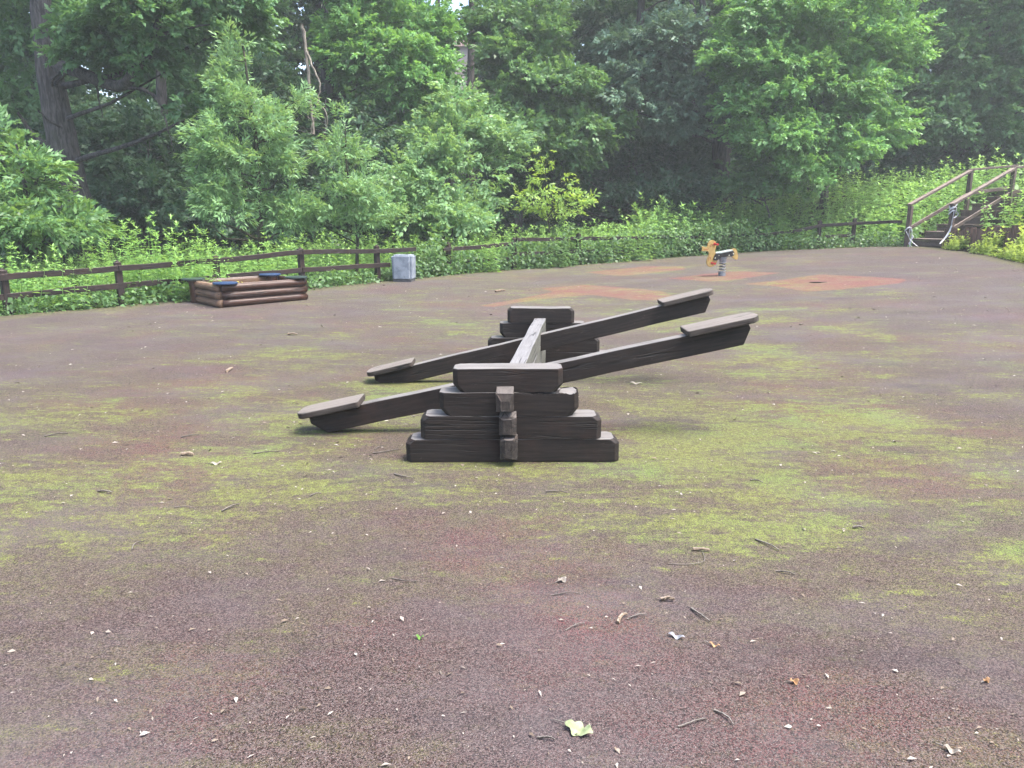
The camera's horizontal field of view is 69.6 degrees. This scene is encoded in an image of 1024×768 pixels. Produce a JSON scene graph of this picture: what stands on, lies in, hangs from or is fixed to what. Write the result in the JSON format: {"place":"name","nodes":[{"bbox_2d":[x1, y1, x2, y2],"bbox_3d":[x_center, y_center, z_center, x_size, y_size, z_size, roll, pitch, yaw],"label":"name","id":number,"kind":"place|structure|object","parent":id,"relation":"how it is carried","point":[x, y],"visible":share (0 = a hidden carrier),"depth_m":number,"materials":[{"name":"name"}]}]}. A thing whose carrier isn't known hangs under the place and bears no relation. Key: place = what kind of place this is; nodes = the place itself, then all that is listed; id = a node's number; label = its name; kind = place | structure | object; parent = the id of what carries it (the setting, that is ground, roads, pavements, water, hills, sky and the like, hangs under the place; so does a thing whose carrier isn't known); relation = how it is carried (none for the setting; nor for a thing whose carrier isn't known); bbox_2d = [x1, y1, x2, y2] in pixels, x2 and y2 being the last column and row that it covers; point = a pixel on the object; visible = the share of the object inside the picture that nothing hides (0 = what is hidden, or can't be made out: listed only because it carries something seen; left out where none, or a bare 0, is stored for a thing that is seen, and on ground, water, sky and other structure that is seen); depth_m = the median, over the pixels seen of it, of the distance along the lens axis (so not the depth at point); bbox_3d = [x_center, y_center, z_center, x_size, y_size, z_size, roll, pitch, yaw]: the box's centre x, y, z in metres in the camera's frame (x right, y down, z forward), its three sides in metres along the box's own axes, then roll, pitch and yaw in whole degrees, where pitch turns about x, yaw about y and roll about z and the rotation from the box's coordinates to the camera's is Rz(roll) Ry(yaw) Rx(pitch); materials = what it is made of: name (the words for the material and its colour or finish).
{"place":"outdoors","nodes":[
{"label":"outdoors","id":0,"kind":"place"},
{"bbox_2d":[3,0,745,107],"label":"sky","id":1,"kind":"structure","parent":0,"point":[454,6],"materials":[{"name":"white"}]},
{"bbox_2d":[0,110,1023,314],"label":"terrain","id":2,"kind":"structure","parent":0,"point":[995,221],"depth_m":23.73,"materials":[{"name":"green plant"}]},
{"bbox_2d":[0,241,97,312],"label":"weed clump","id":3,"kind":"object","parent":2,"relation":"on","point":[36,267],"visible":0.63,"depth_m":11.88,"materials":[{"name":"green plant"}]},
{"bbox_2d":[0,102,124,279],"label":"box elder","id":4,"kind":"object","parent":2,"relation":"on","point":[22,214],"visible":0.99,"depth_m":14.52,"materials":[{"name":"green plant"}]},
{"bbox_2d":[0,0,150,241],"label":"woodland tree","id":5,"kind":"object","parent":2,"relation":"on","point":[74,95],"visible":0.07,"depth_m":25.14,"materials":[{"name":"green plant"}]},
{"bbox_2d":[54,11,218,238],"bbox_3d":[-15.114,-13.842,29.127,8.296,16.298,7.833,-9,16,-35],"label":"woodland tree","id":6,"kind":"object","parent":2,"relation":"on","point":[137,93],"visible":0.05,"depth_m":28.76,"materials":[{"name":"green plant"}]},
{"bbox_2d":[34,96,250,256],"bbox_3d":[-10.545,-5.965,21.406,6.415,4.692,4.834,11,17,39],"label":"shade maple","id":7,"kind":"object","parent":2,"relation":"on","point":[155,173],"visible":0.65,"depth_m":20.71,"materials":[{"name":"green plant"}]},
{"bbox_2d":[0,0,293,213],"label":"oak tree","id":8,"kind":"object","parent":2,"relation":"on","point":[143,36],"visible":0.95,"depth_m":16.81,"materials":[{"name":"green plant"}]},
{"bbox_2d":[299,23,327,133],"bbox_3d":[-4.810,-7.308,17.687,0.665,2.530,0.286,7,15,27],"label":"dead branch","id":9,"kind":"object","parent":8,"relation":"hanging from","point":[306,55],"visible":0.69,"depth_m":17.69,"materials":[{"name":"brown wood"}]},
{"bbox_2d":[81,211,231,303],"bbox_3d":[-6.306,-2.246,13.043,2.747,1.606,1.466,0,13,0],"label":"weed clump","id":10,"kind":"object","parent":2,"relation":"on","point":[170,270],"visible":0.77,"depth_m":12.92,"materials":[{"name":"green plant"}]},
{"bbox_2d":[140,29,201,252],"bbox_3d":[-11.056,-9.188,23.335,2.676,10.006,2.587,-11,17,-39],"label":"bare trunk","id":11,"kind":"object","parent":2,"relation":"on","point":[161,92],"visible":0.12,"depth_m":23.08,"materials":[{"name":"grey plant"}]},
{"bbox_2d":[150,0,316,243],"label":"woodland tree","id":12,"kind":"object","parent":2,"relation":"on","point":[174,86],"visible":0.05,"depth_m":25.93,"materials":[{"name":"green plant"}]},
{"bbox_2d":[175,240,294,290],"bbox_3d":[-5.417,-2.282,14.375,2.339,1.090,1.341,0,13,0],"label":"weed clump","id":13,"kind":"object","parent":2,"relation":"on","point":[251,266],"visible":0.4,"depth_m":14.30,"materials":[{"name":"green plant"}]},
{"bbox_2d":[173,14,328,270],"bbox_3d":[-5.630,-5.010,15.979,3.128,5.554,2.862,0,13,0],"label":"willow","id":14,"kind":"object","parent":2,"relation":"on","point":[213,193],"visible":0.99,"depth_m":15.80,"materials":[{"name":"green plant"}]},
{"bbox_2d":[192,40,444,255],"bbox_3d":[-5.917,-7.013,21.735,7.586,6.592,5.016,6,14,23],"label":"shade hazel","id":15,"kind":"object","parent":2,"relation":"on","point":[365,125],"visible":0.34,"depth_m":21.53,"materials":[{"name":"green plant"}]},
{"bbox_2d":[253,0,397,239],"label":"woodland tree","id":16,"kind":"object","parent":2,"relation":"on","point":[310,8],"visible":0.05,"depth_m":28.04,"materials":[{"name":"green plant"}]},
{"bbox_2d":[290,98,413,277],"bbox_3d":[-3.527,-4.304,16.628,2.611,3.960,1.941,0,13,0],"label":"willow","id":17,"kind":"object","parent":2,"relation":"on","point":[376,216],"visible":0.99,"depth_m":16.41,"materials":[{"name":"green plant"}]},
{"bbox_2d":[306,0,470,144],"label":"oak tree","id":18,"kind":"object","parent":2,"relation":"on","point":[355,40],"visible":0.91,"depth_m":22.13,"materials":[{"name":"green plant"}]},
{"bbox_2d":[399,234,445,276],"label":"weed clump","id":19,"kind":"object","parent":2,"relation":"on","point":[429,258],"visible":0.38,"depth_m":17.17,"materials":[{"name":"green plant"}]},
{"bbox_2d":[367,0,478,186],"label":"woodland tree","id":20,"kind":"object","parent":2,"relation":"on","point":[400,123],"visible":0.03,"depth_m":32.54,"materials":[{"name":"green plant"}]},
{"bbox_2d":[0,218,901,314],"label":"playground fence","id":21,"kind":"object","parent":2,"relation":"on","point":[117,268],"visible":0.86,"depth_m":14.23,"materials":[{"name":"brown wood"}]},
{"bbox_2d":[365,73,537,246],"bbox_3d":[-1.561,-5.941,20.603,3.886,5.129,6.011,5,14,20],"label":"willow shrub","id":22,"kind":"object","parent":2,"relation":"on","point":[434,204],"visible":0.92,"depth_m":19.99,"materials":[{"name":"green plant"}]},
{"bbox_2d":[0,215,914,315],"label":"creeper tangle","id":23,"kind":"object","parent":2,"relation":"on","point":[682,248],"visible":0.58,"depth_m":19.89,"materials":[{"name":"green plant"}]},
{"bbox_2d":[0,222,915,315],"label":"creeper","id":24,"kind":"object","parent":2,"relation":"on","point":[104,302],"visible":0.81,"depth_m":18.85,"materials":[{"name":"green plant"}]},
{"bbox_2d":[452,0,477,236],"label":"bare trunk","id":25,"kind":"object","parent":2,"relation":"on","point":[470,63],"visible":0.17,"depth_m":30.86,"materials":[{"name":"grey plant"}]},
{"bbox_2d":[453,40,494,96],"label":"house","id":26,"kind":"structure","parent":2,"relation":"on","point":[463,49],"depth_m":57.73,"materials":[{"name":"grey wood"}]},
{"bbox_2d":[452,237,504,273],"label":"weed clump","id":27,"kind":"object","parent":2,"relation":"on","point":[491,268],"visible":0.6,"depth_m":18.23,"materials":[{"name":"green plant"}]},
{"bbox_2d":[0,0,964,183],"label":"wood","id":28,"kind":"object","parent":2,"relation":"on","point":[572,53],"depth_m":40.21,"materials":[{"name":"green plant"}]},
{"bbox_2d":[0,246,1023,767],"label":"playground surface","id":29,"kind":"object","parent":2,"relation":"on","point":[868,332],"visible":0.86,"depth_m":3.60,"materials":[{"name":"rubber"}]},
{"bbox_2d":[180,451,193,455],"bbox_3d":[-2.123,0.455,4.818,0.091,0.029,0.031,0,13,0],"label":"wood chip","id":30,"kind":"object","parent":29,"relation":"on","point":[185,453],"visible":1,"depth_m":4.81,"materials":[{"name":"beige wood"}]},
{"bbox_2d":[181,273,307,307],"bbox_3d":[-4.603,-1.643,12.820,1.820,0.420,1.400,-12,18,-43],"label":"sandbox","id":31,"kind":"object","parent":29,"relation":"on","point":[264,288],"visible":0.99,"depth_m":12.46,"materials":[{"name":"brown wood"}]},
{"bbox_2d":[391,254,415,281],"bbox_3d":[-2.356,-2.527,16.075,0.454,0.577,0.454,2,13,7],"label":"litter bin","id":32,"kind":"object","parent":29,"relation":"on","point":[403,267],"visible":1,"depth_m":15.88,"materials":[{"name":"concrete"}]},
{"bbox_2d":[0,261,1023,767],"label":"leaf litter","id":33,"kind":"object","parent":29,"relation":"on","point":[502,567],"visible":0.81,"depth_m":3.14,"materials":[{"name":"beige plant"}]},
{"bbox_2d":[297,288,758,461],"bbox_3d":[0.146,-0.249,6.081,3.364,0.917,3.240,0,13,0],"label":"seesaw","id":34,"kind":"object","parent":29,"relation":"on","point":[503,397],"visible":1,"depth_m":5.16,"materials":[{"name":"brown wood"}]},
{"bbox_2d":[537,736,554,739],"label":"twig","id":35,"kind":"object","parent":29,"relation":"on","point":[539,737],"visible":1,"depth_m":2.22,"materials":[{"name":"grey wood"}]},
{"bbox_2d":[554,577,566,582],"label":"fallen leaf","id":36,"kind":"object","parent":29,"relation":"on","point":[562,579],"visible":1,"depth_m":3.18,"materials":[{"name":"beige plant"}]},
{"bbox_2d":[553,719,592,735],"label":"fallen leaf","id":37,"kind":"object","parent":29,"relation":"on","point":[578,728],"visible":1,"depth_m":2.26,"materials":[{"name":"green plant"}]},
{"bbox_2d":[513,245,680,269],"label":"edge weeds","id":38,"kind":"object","parent":29,"relation":"on","point":[607,260],"visible":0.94,"depth_m":19.77,"materials":[{"name":"green plant"}]},
{"bbox_2d":[616,612,626,623],"bbox_3d":[0.427,0.912,2.879,0.021,0.020,0.077,8,15,32],"label":"wood chip","id":39,"kind":"object","parent":29,"relation":"on","point":[620,616],"visible":1,"depth_m":2.87,"materials":[{"name":"beige wood"}]},
{"bbox_2d":[627,613,646,619],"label":"twig","id":40,"kind":"object","parent":29,"relation":"on","point":[637,614],"visible":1,"depth_m":2.89,"materials":[{"name":"beige wood"}]},
{"bbox_2d":[660,596,674,600],"bbox_3d":[0.637,0.878,3.017,0.059,0.024,0.019,1,13,3],"label":"wood chip","id":41,"kind":"object","parent":29,"relation":"on","point":[664,598],"visible":1,"depth_m":3.01,"materials":[{"name":"brown wood"}]},
{"bbox_2d":[668,632,684,638],"bbox_3d":[0.615,0.942,2.757,0.063,0.015,0.029,6,14,25],"label":"plastic scrap","id":42,"kind":"object","parent":29,"relation":"on","point":[675,636],"visible":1,"depth_m":2.76,"materials":[{"name":"white plastic"}]},
{"bbox_2d":[668,551,704,564],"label":"twig","id":43,"kind":"object","parent":29,"relation":"on","point":[689,564],"visible":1,"depth_m":3.33,"materials":[{"name":"grey wood"}]},
{"bbox_2d":[678,718,705,727],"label":"twig","id":44,"kind":"object","parent":29,"relation":"on","point":[682,725],"visible":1,"depth_m":2.29,"materials":[{"name":"beige wood"}]},
{"bbox_2d":[690,607,709,620],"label":"twig","id":45,"kind":"object","parent":29,"relation":"on","point":[696,611],"visible":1,"depth_m":2.90,"materials":[{"name":"beige wood"}]},
{"bbox_2d":[692,547,709,550],"bbox_3d":[0.887,0.775,3.463,0.085,0.021,0.017,3,13,11],"label":"wood chip","id":46,"kind":"object","parent":29,"relation":"on","point":[698,548],"visible":1,"depth_m":3.46,"materials":[{"name":"beige wood"}]},
{"bbox_2d":[701,240,737,275],"bbox_3d":[4.423,-2.673,15.720,0.809,0.775,0.356,-1,13,-6],"label":"spring rocker","id":47,"kind":"object","parent":29,"relation":"on","point":[713,257],"visible":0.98,"depth_m":15.67,"materials":[{"name":"orange plastic"}]},
{"bbox_2d":[713,709,733,724],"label":"twig","id":48,"kind":"object","parent":29,"relation":"on","point":[719,712],"visible":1,"depth_m":2.32,"materials":[{"name":"grey wood"}]},
{"bbox_2d":[755,538,778,549],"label":"twig","id":49,"kind":"object","parent":29,"relation":"on","point":[766,543],"visible":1,"depth_m":3.53,"materials":[{"name":"beige wood"}]},
{"bbox_2d":[786,678,798,684],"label":"fallen leaf","id":50,"kind":"object","parent":29,"relation":"on","point":[795,680],"visible":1,"depth_m":2.49,"materials":[{"name":"orange plant"}]},
{"bbox_2d":[936,743,960,753],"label":"fallen leaf","id":51,"kind":"object","parent":29,"relation":"on","point":[951,750],"visible":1,"depth_m":2.18,"materials":[{"name":"beige plant"}]},
{"bbox_2d":[981,677,989,682],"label":"fallen leaf","id":52,"kind":"object","parent":29,"relation":"on","point":[987,679],"visible":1,"depth_m":2.50,"materials":[{"name":"orange plant"}]},
{"bbox_2d":[0,138,1023,263],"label":"undergrowth","id":53,"kind":"object","parent":2,"relation":"on","point":[912,160],"visible":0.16,"depth_m":26.07,"materials":[{"name":"green plant"}]},
{"bbox_2d":[459,0,599,194],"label":"woodland tree","id":54,"kind":"object","parent":2,"relation":"on","point":[487,75],"visible":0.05,"depth_m":34.03,"materials":[{"name":"green plant"}]},
{"bbox_2d":[440,0,640,237],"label":"field maple","id":55,"kind":"object","parent":2,"relation":"on","point":[532,80],"visible":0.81,"depth_m":23.23,"materials":[{"name":"green plant"}]},
{"bbox_2d":[503,228,577,268],"bbox_3d":[0.728,-3.544,19.381,2.036,1.128,1.176,2,13,11],"label":"weed clump","id":56,"kind":"object","parent":2,"relation":"on","point":[549,262],"visible":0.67,"depth_m":19.28,"materials":[{"name":"green plant"}]},
{"bbox_2d":[510,146,601,232],"bbox_3d":[1.167,-5.200,19.662,2.482,2.321,1.809,0,13,0],"label":"sapling","id":57,"kind":"object","parent":2,"relation":"on","point":[545,208],"visible":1,"depth_m":19.71,"materials":[{"name":"green plant"}]},
{"bbox_2d":[473,115,747,230],"bbox_3d":[4.181,-7.928,27.231,11.524,4.806,7.465,0,13,0],"label":"shade hazel","id":58,"kind":"object","parent":2,"relation":"on","point":[656,163],"visible":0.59,"depth_m":25.99,"materials":[{"name":"green plant"}]},
{"bbox_2d":[544,0,677,226],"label":"woodland tree","id":59,"kind":"object","parent":2,"relation":"on","point":[589,14],"visible":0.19,"depth_m":29.83,"materials":[{"name":"green plant"}]},
{"bbox_2d":[581,222,659,262],"bbox_3d":[2.967,-3.912,20.529,2.423,1.223,1.369,0,13,0],"label":"weed clump","id":60,"kind":"object","parent":2,"relation":"on","point":[607,245],"visible":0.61,"depth_m":20.39,"materials":[{"name":"green plant"}]},
{"bbox_2d":[627,0,665,222],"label":"bare trunk","id":61,"kind":"object","parent":2,"relation":"on","point":[641,6],"visible":0.07,"depth_m":28.09,"materials":[{"name":"grey plant"}]},
{"bbox_2d":[589,0,756,214],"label":"grey oak","id":62,"kind":"object","parent":2,"relation":"on","point":[661,98],"visible":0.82,"depth_m":23.79,"materials":[{"name":"green plant"}]},
{"bbox_2d":[643,0,729,157],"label":"woodland tree","id":63,"kind":"object","parent":2,"relation":"on","point":[669,2],"visible":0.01,"depth_m":33.83,"materials":[{"name":"green plant"}]},
{"bbox_2d":[677,219,751,255],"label":"weed clump","id":64,"kind":"object","parent":2,"relation":"on","point":[727,245],"visible":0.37,"depth_m":21.81,"materials":[{"name":"green plant"}]},
{"bbox_2d":[710,120,732,220],"bbox_3d":[7.478,-8.831,26.791,2.741,6.007,2.088,-6,14,-23],"label":"bare trunk","id":65,"kind":"object","parent":2,"relation":"on","point":[724,151],"visible":0.12,"depth_m":26.41,"materials":[{"name":"grey plant"}]},
{"bbox_2d":[683,0,791,200],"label":"woodland tree","id":66,"kind":"object","parent":2,"relation":"on","point":[713,9],"visible":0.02,"depth_m":30.25,"materials":[{"name":"green plant"}]},
{"bbox_2d":[710,149,815,228],"bbox_3d":[7.915,-5.970,23.152,3.047,3.174,2.882,-6,15,-26],"label":"elder shrub","id":67,"kind":"object","parent":2,"relation":"on","point":[751,183],"visible":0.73,"depth_m":22.80,"materials":[{"name":"green plant"}]},
{"bbox_2d":[758,221,815,250],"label":"weed clump","id":68,"kind":"object","parent":2,"relation":"on","point":[787,240],"visible":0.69,"depth_m":22.16,"materials":[{"name":"green plant"}]},
{"bbox_2d":[693,0,946,208],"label":"hornbeam","id":69,"kind":"object","parent":2,"relation":"on","point":[850,87],"visible":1,"depth_m":21.76,"materials":[{"name":"green plant"}]},
{"bbox_2d":[838,1,860,192],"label":"bare trunk","id":70,"kind":"object","parent":2,"relation":"on","point":[842,183],"visible":0.03,"depth_m":27.89,"materials":[{"name":"grey plant"}]},
{"bbox_2d":[761,0,945,190],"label":"woodland tree","id":71,"kind":"object","parent":2,"relation":"on","point":[857,59],"visible":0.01,"depth_m":30.00,"materials":[{"name":"green plant"}]},
{"bbox_2d":[816,176,905,226],"bbox_3d":[11.245,-5.916,23.994,2.585,1.622,1.678,-5,14,-21],"label":"weed clump","id":72,"kind":"object","parent":2,"relation":"on","point":[851,204],"visible":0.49,"depth_m":23.82,"materials":[{"name":"green plant"}]},
{"bbox_2d":[831,117,1023,190],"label":"shade maple","id":73,"kind":"object","parent":2,"relation":"on","point":[964,160],"visible":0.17,"depth_m":28.35,"materials":[{"name":"green plant"}]},
{"bbox_2d":[860,0,1010,119],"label":"woodland tree","id":74,"kind":"object","parent":2,"relation":"on","point":[940,65],"depth_m":33.44,"materials":[{"name":"green plant"}]},
{"bbox_2d":[862,0,1023,186],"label":"maple tree","id":75,"kind":"object","parent":2,"relation":"on","point":[954,94],"visible":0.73,"depth_m":25.63,"materials":[{"name":"green plant"}]},
{"bbox_2d":[903,165,1023,247],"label":"wooden stairs","id":76,"kind":"structure","parent":2,"relation":"on","point":[969,218],"depth_m":21.34,"materials":[{"name":"brown wood"}]},
{"bbox_2d":[904,227,916,246],"bbox_3d":[11.596,-4.146,21.122,0.697,0.714,0.302,9,16,33],"label":"barrier tape","id":77,"kind":"object","parent":76,"relation":"hanging from","point":[912,237],"visible":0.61,"depth_m":21.16,"materials":[{"name":"white plastic"}]},
{"bbox_2d":[939,204,958,243],"bbox_3d":[11.845,-4.370,20.105,0.577,1.064,0.279,-4,14,-18],"label":"barrier tape","id":78,"kind":"object","parent":76,"relation":"attached to","point":[953,207],"visible":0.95,"depth_m":20.07,"materials":[{"name":"white plastic"}]},
{"bbox_2d":[912,0,1023,146],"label":"woodland tree","id":79,"kind":"object","parent":2,"relation":"on","point":[991,98],"depth_m":30.64,"materials":[{"name":"green plant"}]},
{"bbox_2d":[941,213,1023,262],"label":"goutweed","id":80,"kind":"object","parent":2,"relation":"on","point":[1015,251],"visible":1,"depth_m":17.78,"materials":[{"name":"green plant"}]},
{"bbox_2d":[942,225,1023,254],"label":"palisade wall","id":81,"kind":"structure","parent":2,"relation":"on","point":[975,233],"depth_m":18.77,"materials":[{"name":"brown wood"}]}
]}

